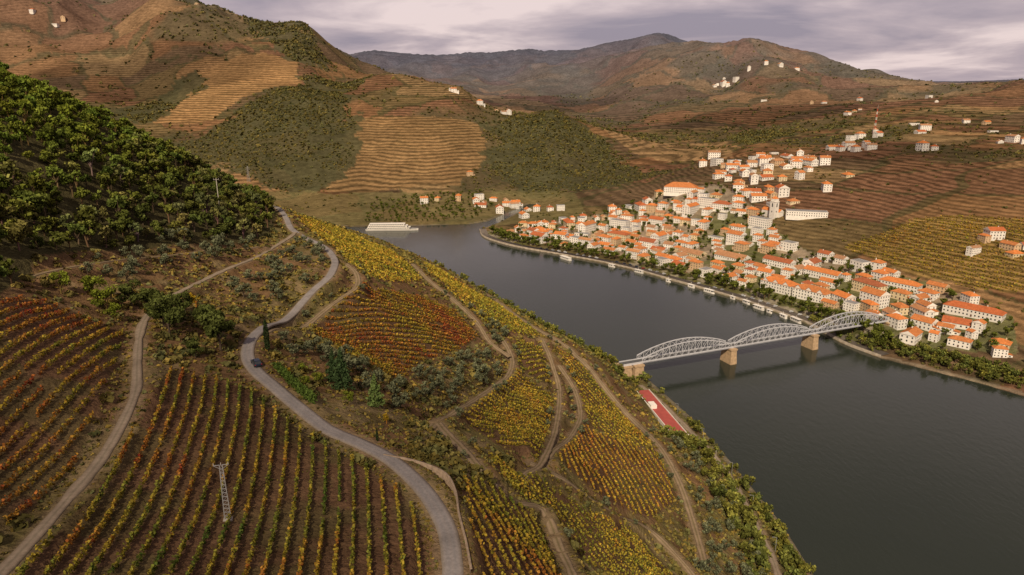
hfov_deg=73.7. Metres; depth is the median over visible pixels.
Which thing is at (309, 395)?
hedge
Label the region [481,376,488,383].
olive tree
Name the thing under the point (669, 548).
dirt track
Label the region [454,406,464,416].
olive tree
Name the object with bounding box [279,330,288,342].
olive tree
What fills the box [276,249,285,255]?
olive tree
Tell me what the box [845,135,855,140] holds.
white house
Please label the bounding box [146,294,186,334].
oak tree
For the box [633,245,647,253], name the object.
white house
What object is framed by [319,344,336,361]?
olive tree
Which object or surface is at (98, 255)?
olive tree
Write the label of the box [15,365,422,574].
vineyard rows
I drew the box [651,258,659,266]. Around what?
town tree
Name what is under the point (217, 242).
olive tree
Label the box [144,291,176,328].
oak tree
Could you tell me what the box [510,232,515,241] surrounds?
town tree
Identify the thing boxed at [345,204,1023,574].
river
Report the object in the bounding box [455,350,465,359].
olive tree
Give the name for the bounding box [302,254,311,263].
olive tree
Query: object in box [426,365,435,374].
olive tree
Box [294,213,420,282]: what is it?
vineyard rows
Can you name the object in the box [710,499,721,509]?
olive tree
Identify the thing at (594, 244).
white house
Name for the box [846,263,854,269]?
town tree
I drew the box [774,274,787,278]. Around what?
white house
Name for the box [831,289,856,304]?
white house
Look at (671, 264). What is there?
town tree
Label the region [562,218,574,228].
apartment block
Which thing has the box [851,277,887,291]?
apartment block
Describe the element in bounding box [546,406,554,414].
olive tree
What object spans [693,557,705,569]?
olive tree
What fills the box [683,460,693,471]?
olive tree
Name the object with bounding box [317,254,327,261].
olive tree
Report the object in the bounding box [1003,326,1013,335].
town tree
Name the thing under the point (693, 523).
dirt track
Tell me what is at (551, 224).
white house
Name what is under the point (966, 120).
white house
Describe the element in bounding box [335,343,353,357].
olive tree
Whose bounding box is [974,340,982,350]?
town tree
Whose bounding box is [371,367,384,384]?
olive tree
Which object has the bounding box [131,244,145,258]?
olive tree
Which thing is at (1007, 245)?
white house
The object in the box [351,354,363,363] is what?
olive tree
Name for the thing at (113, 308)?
lime green bush
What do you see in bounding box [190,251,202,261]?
olive tree
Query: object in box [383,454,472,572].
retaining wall
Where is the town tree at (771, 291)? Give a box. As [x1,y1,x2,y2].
[766,287,774,298]
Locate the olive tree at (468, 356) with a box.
[463,348,474,361]
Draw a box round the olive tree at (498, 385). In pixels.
[491,383,501,390]
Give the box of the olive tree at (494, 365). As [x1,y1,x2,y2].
[491,360,503,371]
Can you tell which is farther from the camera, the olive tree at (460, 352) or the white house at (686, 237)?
the white house at (686, 237)
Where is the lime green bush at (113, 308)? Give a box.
[103,302,121,320]
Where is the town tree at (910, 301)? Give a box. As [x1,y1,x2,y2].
[906,299,913,304]
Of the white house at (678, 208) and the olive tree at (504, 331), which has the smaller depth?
the olive tree at (504, 331)
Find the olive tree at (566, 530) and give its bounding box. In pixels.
[563,527,574,536]
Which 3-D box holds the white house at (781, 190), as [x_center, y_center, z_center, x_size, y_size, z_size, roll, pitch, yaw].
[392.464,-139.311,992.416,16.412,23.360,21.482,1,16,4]
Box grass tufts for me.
[0,204,803,574]
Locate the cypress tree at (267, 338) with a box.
[263,319,269,350]
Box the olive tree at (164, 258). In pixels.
[160,253,172,267]
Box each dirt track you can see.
[33,246,259,275]
[268,263,360,332]
[411,264,511,357]
[429,337,514,429]
[435,423,577,574]
[456,277,708,566]
[521,339,561,476]
[530,461,695,574]
[548,365,582,458]
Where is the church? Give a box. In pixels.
[762,195,783,218]
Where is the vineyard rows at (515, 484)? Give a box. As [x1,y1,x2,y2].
[488,451,672,574]
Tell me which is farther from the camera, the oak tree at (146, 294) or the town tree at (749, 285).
the town tree at (749, 285)
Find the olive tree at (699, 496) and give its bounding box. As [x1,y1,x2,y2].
[695,491,703,500]
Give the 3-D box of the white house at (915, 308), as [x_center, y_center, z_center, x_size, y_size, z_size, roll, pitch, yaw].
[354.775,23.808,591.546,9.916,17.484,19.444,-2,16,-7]
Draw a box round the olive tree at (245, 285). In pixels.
[235,283,252,297]
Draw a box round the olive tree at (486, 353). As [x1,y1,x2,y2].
[481,349,491,360]
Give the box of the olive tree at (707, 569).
[700,558,715,572]
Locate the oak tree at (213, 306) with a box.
[197,304,215,308]
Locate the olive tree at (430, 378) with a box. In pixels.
[427,374,443,388]
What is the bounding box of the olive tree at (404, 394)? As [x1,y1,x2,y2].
[391,391,409,407]
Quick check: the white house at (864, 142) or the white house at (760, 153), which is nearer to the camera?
the white house at (760, 153)
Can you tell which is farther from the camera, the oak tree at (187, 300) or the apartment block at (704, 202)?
the apartment block at (704, 202)
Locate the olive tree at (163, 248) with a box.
[156,244,171,255]
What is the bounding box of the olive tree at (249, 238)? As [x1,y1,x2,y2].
[246,236,253,242]
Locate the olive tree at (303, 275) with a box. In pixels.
[298,272,309,281]
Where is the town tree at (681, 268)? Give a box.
[677,265,686,273]
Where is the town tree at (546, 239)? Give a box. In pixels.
[543,237,550,246]
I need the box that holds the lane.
[0,232,297,574]
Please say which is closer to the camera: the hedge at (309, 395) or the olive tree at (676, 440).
the hedge at (309, 395)
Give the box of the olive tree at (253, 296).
[246,292,258,299]
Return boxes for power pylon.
[213,462,232,521]
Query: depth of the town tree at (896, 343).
538.29 m
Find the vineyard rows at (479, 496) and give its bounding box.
[460,469,560,574]
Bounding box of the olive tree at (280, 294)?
[269,287,282,299]
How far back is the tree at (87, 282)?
194.71 m
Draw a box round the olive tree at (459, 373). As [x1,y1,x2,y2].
[455,370,463,378]
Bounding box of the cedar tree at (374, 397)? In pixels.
[365,373,385,406]
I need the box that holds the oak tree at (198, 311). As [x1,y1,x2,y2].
[192,305,224,329]
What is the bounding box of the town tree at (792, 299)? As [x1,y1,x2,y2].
[788,295,796,306]
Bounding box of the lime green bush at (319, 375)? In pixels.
[311,372,322,380]
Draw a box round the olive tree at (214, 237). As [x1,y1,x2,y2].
[210,235,220,243]
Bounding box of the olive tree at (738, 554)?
[734,552,744,559]
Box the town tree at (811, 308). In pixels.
[808,306,817,313]
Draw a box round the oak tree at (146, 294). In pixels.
[135,288,158,317]
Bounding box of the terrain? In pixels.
[0,0,1023,574]
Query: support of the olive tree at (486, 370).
on the terrain
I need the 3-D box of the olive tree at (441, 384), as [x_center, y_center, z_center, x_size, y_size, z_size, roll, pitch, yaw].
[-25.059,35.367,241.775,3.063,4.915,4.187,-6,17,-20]
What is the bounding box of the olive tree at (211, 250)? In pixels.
[206,246,220,259]
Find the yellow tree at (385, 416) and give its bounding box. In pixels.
[383,413,388,423]
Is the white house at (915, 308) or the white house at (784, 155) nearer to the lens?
the white house at (915, 308)
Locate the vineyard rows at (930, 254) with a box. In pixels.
[845,215,1023,291]
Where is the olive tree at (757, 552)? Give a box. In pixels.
[751,550,762,562]
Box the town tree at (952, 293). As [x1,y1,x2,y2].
[949,291,957,299]
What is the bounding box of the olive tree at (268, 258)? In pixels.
[264,254,276,263]
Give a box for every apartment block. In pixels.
[530,231,548,243]
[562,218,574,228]
[578,220,596,232]
[607,230,629,241]
[609,218,629,228]
[634,201,646,212]
[638,237,658,249]
[648,215,666,225]
[650,231,666,245]
[682,202,699,217]
[697,197,718,207]
[711,200,731,212]
[725,229,746,244]
[748,215,772,228]
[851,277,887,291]
[859,286,890,308]
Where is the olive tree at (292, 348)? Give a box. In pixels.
[285,343,299,356]
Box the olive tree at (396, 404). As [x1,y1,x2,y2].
[389,397,400,408]
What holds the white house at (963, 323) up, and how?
on the terrain
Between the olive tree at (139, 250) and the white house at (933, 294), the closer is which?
the olive tree at (139, 250)
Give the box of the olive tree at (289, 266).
[285,263,293,272]
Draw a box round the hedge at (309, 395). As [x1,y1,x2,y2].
[272,361,317,403]
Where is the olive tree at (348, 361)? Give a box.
[343,355,353,368]
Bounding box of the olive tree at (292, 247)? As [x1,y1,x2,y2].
[284,244,297,256]
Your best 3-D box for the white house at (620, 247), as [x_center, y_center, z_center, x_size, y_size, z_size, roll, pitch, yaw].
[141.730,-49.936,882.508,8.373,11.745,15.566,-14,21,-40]
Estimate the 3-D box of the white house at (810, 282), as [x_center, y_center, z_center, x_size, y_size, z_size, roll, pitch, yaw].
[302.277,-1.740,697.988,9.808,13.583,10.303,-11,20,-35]
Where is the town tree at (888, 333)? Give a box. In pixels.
[881,329,894,339]
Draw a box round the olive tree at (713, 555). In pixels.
[709,552,716,558]
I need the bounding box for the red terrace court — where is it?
[637,389,688,435]
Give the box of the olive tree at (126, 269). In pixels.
[117,265,137,280]
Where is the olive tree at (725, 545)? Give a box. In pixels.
[722,539,730,549]
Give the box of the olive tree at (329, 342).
[317,340,334,351]
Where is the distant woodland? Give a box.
[3,0,1023,312]
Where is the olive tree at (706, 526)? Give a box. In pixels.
[702,520,712,536]
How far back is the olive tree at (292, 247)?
315.17 m
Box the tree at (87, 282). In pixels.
[80,275,106,298]
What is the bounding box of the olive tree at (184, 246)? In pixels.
[179,241,189,251]
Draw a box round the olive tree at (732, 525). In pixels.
[726,521,734,530]
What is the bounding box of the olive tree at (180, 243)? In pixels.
[175,239,185,248]
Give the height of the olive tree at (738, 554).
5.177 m
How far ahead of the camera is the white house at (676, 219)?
981.66 m
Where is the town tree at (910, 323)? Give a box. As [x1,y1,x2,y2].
[908,321,915,326]
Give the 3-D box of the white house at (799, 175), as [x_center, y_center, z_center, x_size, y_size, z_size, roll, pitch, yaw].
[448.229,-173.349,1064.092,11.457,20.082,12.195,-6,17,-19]
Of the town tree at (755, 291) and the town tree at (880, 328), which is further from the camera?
the town tree at (755, 291)
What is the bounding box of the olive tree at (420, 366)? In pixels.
[411,364,426,378]
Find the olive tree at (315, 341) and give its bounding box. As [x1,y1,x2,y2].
[305,336,321,352]
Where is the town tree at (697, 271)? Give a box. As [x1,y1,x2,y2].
[693,269,701,278]
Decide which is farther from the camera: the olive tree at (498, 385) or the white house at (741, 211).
the white house at (741, 211)
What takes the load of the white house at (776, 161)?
on the terrain
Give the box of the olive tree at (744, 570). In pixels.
[741,568,753,574]
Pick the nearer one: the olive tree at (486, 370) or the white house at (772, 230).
the olive tree at (486, 370)
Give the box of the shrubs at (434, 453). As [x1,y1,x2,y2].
[0,207,760,574]
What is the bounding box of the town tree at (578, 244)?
[573,241,581,248]
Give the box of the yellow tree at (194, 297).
[189,292,200,306]
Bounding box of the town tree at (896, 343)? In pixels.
[892,340,902,348]
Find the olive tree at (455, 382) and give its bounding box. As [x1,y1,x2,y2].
[449,377,460,387]
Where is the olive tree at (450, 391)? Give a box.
[445,389,453,396]
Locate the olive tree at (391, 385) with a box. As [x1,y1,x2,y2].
[384,378,403,393]
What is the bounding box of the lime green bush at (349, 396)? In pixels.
[341,391,353,403]
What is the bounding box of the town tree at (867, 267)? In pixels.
[865,264,871,271]
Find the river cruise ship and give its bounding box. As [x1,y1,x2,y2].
[365,223,417,230]
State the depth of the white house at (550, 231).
967.38 m
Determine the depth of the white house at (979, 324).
557.31 m
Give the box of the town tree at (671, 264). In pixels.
[668,262,675,271]
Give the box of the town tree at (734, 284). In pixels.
[730,281,738,290]
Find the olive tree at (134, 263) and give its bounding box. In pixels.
[123,258,141,269]
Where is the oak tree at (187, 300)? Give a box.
[174,291,193,310]
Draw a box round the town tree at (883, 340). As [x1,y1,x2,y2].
[879,336,887,345]
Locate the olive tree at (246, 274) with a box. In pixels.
[243,268,255,280]
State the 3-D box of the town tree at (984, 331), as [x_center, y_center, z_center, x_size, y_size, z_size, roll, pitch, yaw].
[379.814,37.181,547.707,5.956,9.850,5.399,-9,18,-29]
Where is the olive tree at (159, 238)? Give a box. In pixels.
[156,235,164,241]
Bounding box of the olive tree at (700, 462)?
[694,458,703,468]
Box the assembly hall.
[664,182,697,195]
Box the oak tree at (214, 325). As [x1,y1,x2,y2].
[197,312,235,350]
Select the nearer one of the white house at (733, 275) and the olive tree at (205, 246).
the olive tree at (205, 246)
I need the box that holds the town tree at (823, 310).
[817,305,828,319]
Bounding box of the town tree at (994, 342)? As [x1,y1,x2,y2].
[988,338,999,347]
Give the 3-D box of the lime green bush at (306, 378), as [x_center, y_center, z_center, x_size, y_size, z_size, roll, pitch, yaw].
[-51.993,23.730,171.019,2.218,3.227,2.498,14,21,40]
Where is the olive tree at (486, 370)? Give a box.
[476,364,489,375]
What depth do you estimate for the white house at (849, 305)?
617.34 m
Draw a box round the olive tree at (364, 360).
[351,356,369,375]
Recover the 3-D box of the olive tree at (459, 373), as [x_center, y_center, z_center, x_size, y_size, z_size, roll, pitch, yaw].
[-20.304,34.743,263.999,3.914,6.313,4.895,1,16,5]
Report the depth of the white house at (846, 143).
1308.60 m
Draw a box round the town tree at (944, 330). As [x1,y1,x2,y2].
[941,327,949,335]
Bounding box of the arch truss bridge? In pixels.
[615,311,889,379]
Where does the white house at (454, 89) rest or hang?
on the terrain
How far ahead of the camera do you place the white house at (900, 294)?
637.33 m
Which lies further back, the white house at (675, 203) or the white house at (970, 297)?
the white house at (675, 203)
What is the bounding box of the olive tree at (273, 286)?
[266,280,278,292]
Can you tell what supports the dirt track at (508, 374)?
on the terrain
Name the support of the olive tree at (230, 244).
on the terrain
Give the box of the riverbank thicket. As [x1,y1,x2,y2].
[808,314,1023,388]
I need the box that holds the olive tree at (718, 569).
[711,565,722,574]
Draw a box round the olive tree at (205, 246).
[199,242,209,252]
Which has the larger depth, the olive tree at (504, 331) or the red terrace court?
the red terrace court
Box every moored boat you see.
[634,267,643,273]
[704,288,714,293]
[742,299,749,304]
[753,303,764,310]
[779,311,787,318]
[790,316,801,323]
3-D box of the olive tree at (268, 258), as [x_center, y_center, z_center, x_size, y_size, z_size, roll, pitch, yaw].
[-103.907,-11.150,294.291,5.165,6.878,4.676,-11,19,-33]
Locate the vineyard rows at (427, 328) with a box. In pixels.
[308,282,476,377]
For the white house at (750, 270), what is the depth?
743.05 m
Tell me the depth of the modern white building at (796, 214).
887.86 m
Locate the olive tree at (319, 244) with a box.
[314,240,324,249]
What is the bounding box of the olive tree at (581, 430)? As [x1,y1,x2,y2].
[577,425,585,433]
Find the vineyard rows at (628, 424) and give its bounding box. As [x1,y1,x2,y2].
[557,347,651,446]
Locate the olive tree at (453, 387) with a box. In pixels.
[446,384,456,390]
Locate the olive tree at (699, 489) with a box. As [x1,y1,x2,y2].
[697,485,703,492]
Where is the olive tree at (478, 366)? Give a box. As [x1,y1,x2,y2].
[470,362,484,372]
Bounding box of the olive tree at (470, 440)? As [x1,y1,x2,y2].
[467,436,477,444]
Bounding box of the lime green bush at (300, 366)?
[297,363,307,373]
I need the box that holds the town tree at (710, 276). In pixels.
[705,273,713,284]
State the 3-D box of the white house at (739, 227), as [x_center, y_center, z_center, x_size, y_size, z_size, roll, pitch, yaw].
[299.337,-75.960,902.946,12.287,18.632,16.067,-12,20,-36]
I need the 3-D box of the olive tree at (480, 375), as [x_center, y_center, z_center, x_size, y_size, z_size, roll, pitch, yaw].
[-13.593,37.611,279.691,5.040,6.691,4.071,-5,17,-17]
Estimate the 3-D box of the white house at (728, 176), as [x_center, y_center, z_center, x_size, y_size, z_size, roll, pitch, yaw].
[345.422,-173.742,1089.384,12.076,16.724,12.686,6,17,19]
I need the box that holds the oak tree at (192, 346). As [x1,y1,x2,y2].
[185,336,203,357]
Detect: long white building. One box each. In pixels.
[762,254,795,268]
[803,265,841,278]
[878,276,922,293]
[942,300,1006,322]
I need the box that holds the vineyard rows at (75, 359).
[0,294,123,523]
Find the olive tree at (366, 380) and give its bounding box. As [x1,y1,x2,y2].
[357,371,375,389]
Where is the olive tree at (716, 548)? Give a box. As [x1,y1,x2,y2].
[714,543,722,551]
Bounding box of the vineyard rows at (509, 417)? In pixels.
[462,369,553,457]
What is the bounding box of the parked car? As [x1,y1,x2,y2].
[250,358,261,366]
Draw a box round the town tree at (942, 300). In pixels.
[940,298,947,306]
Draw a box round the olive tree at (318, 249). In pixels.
[313,246,323,255]
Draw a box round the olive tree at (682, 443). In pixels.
[676,440,686,450]
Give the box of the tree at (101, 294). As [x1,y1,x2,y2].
[90,284,117,309]
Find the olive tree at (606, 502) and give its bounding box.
[601,496,610,506]
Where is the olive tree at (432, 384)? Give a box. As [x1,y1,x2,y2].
[421,380,436,393]
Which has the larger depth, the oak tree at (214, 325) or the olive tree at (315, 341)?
the olive tree at (315, 341)
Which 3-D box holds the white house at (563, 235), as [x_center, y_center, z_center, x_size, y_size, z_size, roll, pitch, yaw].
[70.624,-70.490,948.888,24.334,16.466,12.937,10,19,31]
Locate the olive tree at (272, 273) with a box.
[266,270,278,279]
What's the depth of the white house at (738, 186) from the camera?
1028.89 m
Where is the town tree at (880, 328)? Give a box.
[871,322,884,336]
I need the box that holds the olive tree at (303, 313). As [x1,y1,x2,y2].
[301,310,308,317]
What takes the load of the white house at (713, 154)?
on the terrain
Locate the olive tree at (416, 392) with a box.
[411,387,422,396]
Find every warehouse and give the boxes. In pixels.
[678,247,706,257]
[714,249,750,261]
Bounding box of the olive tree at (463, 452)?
[456,449,467,456]
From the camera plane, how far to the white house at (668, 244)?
881.50 m
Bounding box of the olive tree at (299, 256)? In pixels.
[296,251,307,263]
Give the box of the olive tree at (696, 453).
[691,450,700,460]
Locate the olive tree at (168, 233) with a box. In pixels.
[164,228,175,241]
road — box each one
[240,206,463,574]
[639,385,781,574]
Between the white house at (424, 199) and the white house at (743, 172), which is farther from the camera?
the white house at (424, 199)
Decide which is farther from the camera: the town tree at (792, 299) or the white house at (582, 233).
the white house at (582, 233)
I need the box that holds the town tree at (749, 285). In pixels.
[746,282,753,289]
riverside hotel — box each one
[760,276,798,295]
[792,283,832,302]
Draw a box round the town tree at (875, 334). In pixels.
[870,330,880,340]
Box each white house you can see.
[29,8,35,13]
[60,16,65,21]
[420,196,427,203]
[450,87,458,93]
[455,194,461,200]
[466,170,474,175]
[472,196,479,203]
[474,193,483,199]
[474,202,486,207]
[476,99,484,106]
[489,197,497,201]
[495,204,503,213]
[502,201,512,206]
[509,202,518,208]
[510,200,522,205]
[518,220,526,226]
[519,211,528,218]
[527,221,536,227]
[527,227,538,236]
[533,203,540,211]
[536,220,543,225]
[537,229,549,237]
[545,228,552,235]
[546,205,553,210]
[548,222,556,228]
[553,231,569,239]
[556,204,564,210]
[558,226,567,230]
[569,235,580,243]
[574,232,589,236]
[577,217,584,221]
[578,237,593,246]
[579,213,586,219]
[587,241,600,247]
[591,232,600,238]
[597,234,612,241]
[598,223,608,231]
[599,241,614,247]
[603,246,617,253]
[608,204,616,212]
[608,214,619,219]
[611,236,621,245]
[615,207,621,214]
[617,244,627,250]
[620,213,633,220]
[621,226,631,231]
[625,204,632,208]
[625,238,636,243]
[626,248,641,259]
[630,219,640,226]
[630,233,640,238]
[631,225,640,231]
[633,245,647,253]
[634,242,644,246]
[637,253,650,260]
[638,218,647,225]
[639,209,647,215]
[642,196,652,203]
[646,203,657,212]
[646,224,657,230]
[646,229,657,235]
[650,245,667,252]
[652,248,665,256]
[654,189,663,196]
[655,210,665,216]
[655,252,669,256]
[655,257,668,265]
[656,201,668,209]
[663,225,675,231]
[663,241,676,248]
[665,255,682,262]
[666,231,672,238]
[672,229,683,239]
[672,251,687,260]
[672,260,685,266]
[673,201,683,210]
[673,216,683,222]
[673,245,681,251]
[675,239,686,246]
[676,204,682,212]
[680,217,690,225]
[682,234,690,241]
[685,197,691,204]
[685,240,698,248]
[685,256,698,262]
[687,189,698,197]
[688,258,703,269]
[689,233,699,239]
[691,218,701,225]
[693,228,705,234]
[696,218,709,229]
[697,187,705,192]
[697,192,709,196]
[698,158,706,166]
[698,267,712,277]
[701,206,713,215]
[707,150,720,158]
[708,235,723,239]
[710,158,723,165]
[710,192,722,197]
[710,259,726,267]
[711,239,721,244]
[711,243,723,248]
[711,265,724,272]
[712,172,724,179]
[715,170,726,174]
[718,213,727,219]
[718,227,729,235]
[719,272,738,283]
[720,80,726,86]
[724,173,732,181]
[725,162,739,170]
[729,167,736,172]
[731,223,746,231]
[731,262,744,269]
[732,181,742,192]
[732,194,744,200]
[732,200,745,208]
[732,240,749,251]
[733,178,747,187]
[733,269,746,277]
[735,208,745,216]
[737,164,751,170]
[737,278,748,286]
[739,168,749,176]
[739,187,751,197]
[744,260,754,267]
[744,266,755,274]
[744,274,756,282]
[746,160,757,166]
[746,207,760,216]
[747,187,761,192]
[748,156,758,159]
[749,172,758,184]
[749,192,768,202]
[750,226,763,235]
[752,233,763,241]
[752,262,770,270]
[756,152,765,155]
[756,267,774,277]
[757,155,771,165]
[757,238,767,247]
[758,174,773,180]
[758,243,775,253]
[759,154,773,160]
[760,163,773,170]
[762,168,772,173]
[763,184,774,192]
[765,190,777,199]
[766,227,778,235]
[767,240,781,250]
[768,234,781,241]
[770,158,783,165]
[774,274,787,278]
[775,183,789,197]
[776,174,786,181]
[779,162,792,168]
[780,153,792,157]
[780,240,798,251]
[780,267,795,277]
[786,198,799,204]
[789,156,803,162]
[789,264,804,274]
[791,159,802,167]
[794,170,805,179]
[796,149,803,155]
[801,280,813,284]
[802,157,818,166]
[802,257,821,266]
[803,165,812,171]
[813,282,829,289]
[817,249,834,262]
[819,155,831,164]
[819,276,839,288]
[820,298,838,308]
[821,181,832,191]
[826,144,837,150]
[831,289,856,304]
[833,254,848,264]
[835,144,844,151]
[840,272,852,281]
[841,171,854,177]
[842,141,855,148]
[843,111,851,114]
[843,300,860,311]
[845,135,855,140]
[849,258,870,272]
[850,145,861,151]
[854,131,865,138]
[855,272,873,278]
[860,299,880,312]
[861,140,870,147]
[864,143,877,149]
[864,309,884,319]
[868,258,886,270]
[871,269,889,279]
[872,131,883,137]
[882,267,900,277]
[882,307,900,315]
[885,313,908,329]
[890,288,911,301]
[890,300,909,314]
[899,326,922,345]
[909,292,930,304]
[909,303,934,317]
[910,313,939,331]
[914,130,926,133]
[915,140,929,150]
[916,299,938,315]
[917,288,939,300]
[918,124,931,130]
[926,280,949,293]
[928,329,941,342]
[930,144,938,150]
[936,321,960,335]
[941,315,971,329]
[947,335,973,349]
[960,291,979,303]
[962,119,970,122]
[965,245,981,256]
[965,328,978,339]
[971,318,986,333]
[976,233,991,243]
[981,120,991,124]
[983,226,1005,240]
[989,338,1012,348]
[990,345,1012,357]
[999,239,1021,250]
[1004,134,1019,142]
[1004,249,1023,258]
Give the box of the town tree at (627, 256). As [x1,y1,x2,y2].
[622,252,631,262]
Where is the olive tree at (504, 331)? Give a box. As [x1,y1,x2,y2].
[500,327,508,335]
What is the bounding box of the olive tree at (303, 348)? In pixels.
[298,341,313,354]
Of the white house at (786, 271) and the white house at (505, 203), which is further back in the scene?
the white house at (505, 203)
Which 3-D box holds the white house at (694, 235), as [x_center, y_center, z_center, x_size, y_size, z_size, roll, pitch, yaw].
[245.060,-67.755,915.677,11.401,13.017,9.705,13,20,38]
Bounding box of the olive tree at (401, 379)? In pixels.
[395,374,406,386]
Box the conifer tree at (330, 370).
[323,348,336,381]
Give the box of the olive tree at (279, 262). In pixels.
[269,259,284,267]
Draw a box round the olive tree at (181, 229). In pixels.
[177,227,188,240]
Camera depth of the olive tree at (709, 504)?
299.60 m
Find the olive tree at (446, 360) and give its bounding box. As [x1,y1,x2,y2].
[442,356,451,363]
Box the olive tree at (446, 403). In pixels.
[442,401,449,408]
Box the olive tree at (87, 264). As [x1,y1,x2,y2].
[79,261,92,273]
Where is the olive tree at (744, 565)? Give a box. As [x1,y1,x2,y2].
[740,562,751,573]
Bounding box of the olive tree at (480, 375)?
[474,373,484,381]
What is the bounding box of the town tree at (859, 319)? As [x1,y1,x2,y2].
[854,313,864,328]
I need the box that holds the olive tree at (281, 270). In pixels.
[273,265,284,274]
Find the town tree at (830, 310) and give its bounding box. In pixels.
[827,307,833,314]
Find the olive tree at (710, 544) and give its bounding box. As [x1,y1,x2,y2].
[706,540,715,549]
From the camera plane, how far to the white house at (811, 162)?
1149.18 m
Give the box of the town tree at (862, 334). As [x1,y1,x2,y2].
[858,331,867,337]
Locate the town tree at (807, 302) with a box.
[804,300,815,307]
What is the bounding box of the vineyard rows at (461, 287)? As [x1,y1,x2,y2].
[424,261,538,335]
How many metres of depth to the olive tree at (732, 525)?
293.23 m
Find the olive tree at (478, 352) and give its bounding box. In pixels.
[475,349,482,356]
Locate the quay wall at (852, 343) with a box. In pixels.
[479,229,889,356]
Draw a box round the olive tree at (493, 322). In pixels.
[490,320,500,328]
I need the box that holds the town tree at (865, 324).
[859,319,872,331]
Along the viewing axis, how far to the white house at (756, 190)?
1014.23 m
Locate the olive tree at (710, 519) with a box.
[707,516,715,524]
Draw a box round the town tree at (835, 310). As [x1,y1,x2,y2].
[833,308,845,320]
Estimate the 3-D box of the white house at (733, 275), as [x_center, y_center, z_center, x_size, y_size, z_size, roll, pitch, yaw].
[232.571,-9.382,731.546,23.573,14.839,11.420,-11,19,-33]
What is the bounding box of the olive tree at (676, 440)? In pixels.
[671,435,681,444]
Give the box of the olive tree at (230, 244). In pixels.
[224,240,234,248]
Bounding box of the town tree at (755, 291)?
[752,288,759,296]
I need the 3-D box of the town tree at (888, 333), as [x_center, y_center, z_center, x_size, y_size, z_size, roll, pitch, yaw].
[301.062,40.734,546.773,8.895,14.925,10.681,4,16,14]
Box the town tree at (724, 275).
[717,273,728,284]
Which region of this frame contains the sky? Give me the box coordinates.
[199,0,1023,80]
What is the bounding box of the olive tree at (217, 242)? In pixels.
[213,238,224,248]
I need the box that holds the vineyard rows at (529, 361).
[515,339,551,381]
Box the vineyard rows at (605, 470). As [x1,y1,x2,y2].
[559,424,674,515]
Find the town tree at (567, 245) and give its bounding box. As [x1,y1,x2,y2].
[564,243,570,249]
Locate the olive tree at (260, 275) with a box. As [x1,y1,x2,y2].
[254,271,264,280]
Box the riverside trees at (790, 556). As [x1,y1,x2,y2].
[433,259,816,574]
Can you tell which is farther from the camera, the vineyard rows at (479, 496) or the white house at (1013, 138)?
the white house at (1013, 138)
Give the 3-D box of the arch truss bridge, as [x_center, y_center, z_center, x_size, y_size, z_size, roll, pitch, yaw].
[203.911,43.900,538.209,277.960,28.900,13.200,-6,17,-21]
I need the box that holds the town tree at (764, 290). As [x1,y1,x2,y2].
[760,287,769,299]
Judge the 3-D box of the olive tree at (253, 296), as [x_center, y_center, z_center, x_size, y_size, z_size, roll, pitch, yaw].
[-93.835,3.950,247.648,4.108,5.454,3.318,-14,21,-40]
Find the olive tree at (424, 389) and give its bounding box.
[421,387,428,396]
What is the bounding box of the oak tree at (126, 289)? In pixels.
[117,279,140,309]
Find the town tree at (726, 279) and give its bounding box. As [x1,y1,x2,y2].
[722,276,731,287]
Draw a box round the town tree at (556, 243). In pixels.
[553,240,559,249]
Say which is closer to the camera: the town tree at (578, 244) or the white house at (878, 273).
the white house at (878, 273)
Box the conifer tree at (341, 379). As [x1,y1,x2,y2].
[329,347,355,389]
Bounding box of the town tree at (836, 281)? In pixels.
[833,279,840,288]
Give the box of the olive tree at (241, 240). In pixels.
[238,237,245,244]
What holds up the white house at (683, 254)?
on the terrain
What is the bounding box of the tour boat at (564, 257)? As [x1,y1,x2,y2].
[560,255,571,260]
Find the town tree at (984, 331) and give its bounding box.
[981,328,990,337]
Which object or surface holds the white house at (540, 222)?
on the terrain
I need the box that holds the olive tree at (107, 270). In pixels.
[101,264,112,274]
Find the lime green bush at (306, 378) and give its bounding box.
[299,375,309,383]
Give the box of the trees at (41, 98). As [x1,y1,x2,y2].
[0,60,275,283]
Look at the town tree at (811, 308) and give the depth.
619.98 m
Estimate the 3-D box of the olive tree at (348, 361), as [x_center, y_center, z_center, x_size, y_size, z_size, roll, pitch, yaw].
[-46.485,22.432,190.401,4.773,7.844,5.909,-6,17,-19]
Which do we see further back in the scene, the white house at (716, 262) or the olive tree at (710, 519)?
the white house at (716, 262)
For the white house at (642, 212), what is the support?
on the terrain
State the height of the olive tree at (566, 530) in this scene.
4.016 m
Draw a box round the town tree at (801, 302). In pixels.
[796,300,804,308]
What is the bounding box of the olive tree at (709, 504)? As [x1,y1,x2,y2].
[700,501,711,510]
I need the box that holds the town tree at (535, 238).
[531,235,539,243]
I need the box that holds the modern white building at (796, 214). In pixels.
[785,209,827,219]
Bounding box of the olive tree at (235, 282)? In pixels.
[226,276,239,289]
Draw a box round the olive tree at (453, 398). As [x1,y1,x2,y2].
[449,394,457,405]
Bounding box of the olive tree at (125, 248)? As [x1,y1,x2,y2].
[119,246,130,256]
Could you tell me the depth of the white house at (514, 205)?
1210.86 m
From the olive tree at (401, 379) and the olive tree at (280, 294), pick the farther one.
the olive tree at (280, 294)
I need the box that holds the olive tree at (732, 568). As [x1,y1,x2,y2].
[725,560,737,572]
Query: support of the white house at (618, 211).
on the terrain
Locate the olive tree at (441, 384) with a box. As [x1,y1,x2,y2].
[437,382,445,390]
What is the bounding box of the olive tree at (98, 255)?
[92,252,102,257]
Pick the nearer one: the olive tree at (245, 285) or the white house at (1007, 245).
the olive tree at (245, 285)
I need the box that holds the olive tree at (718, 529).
[713,522,723,532]
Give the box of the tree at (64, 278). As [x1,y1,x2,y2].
[48,270,71,293]

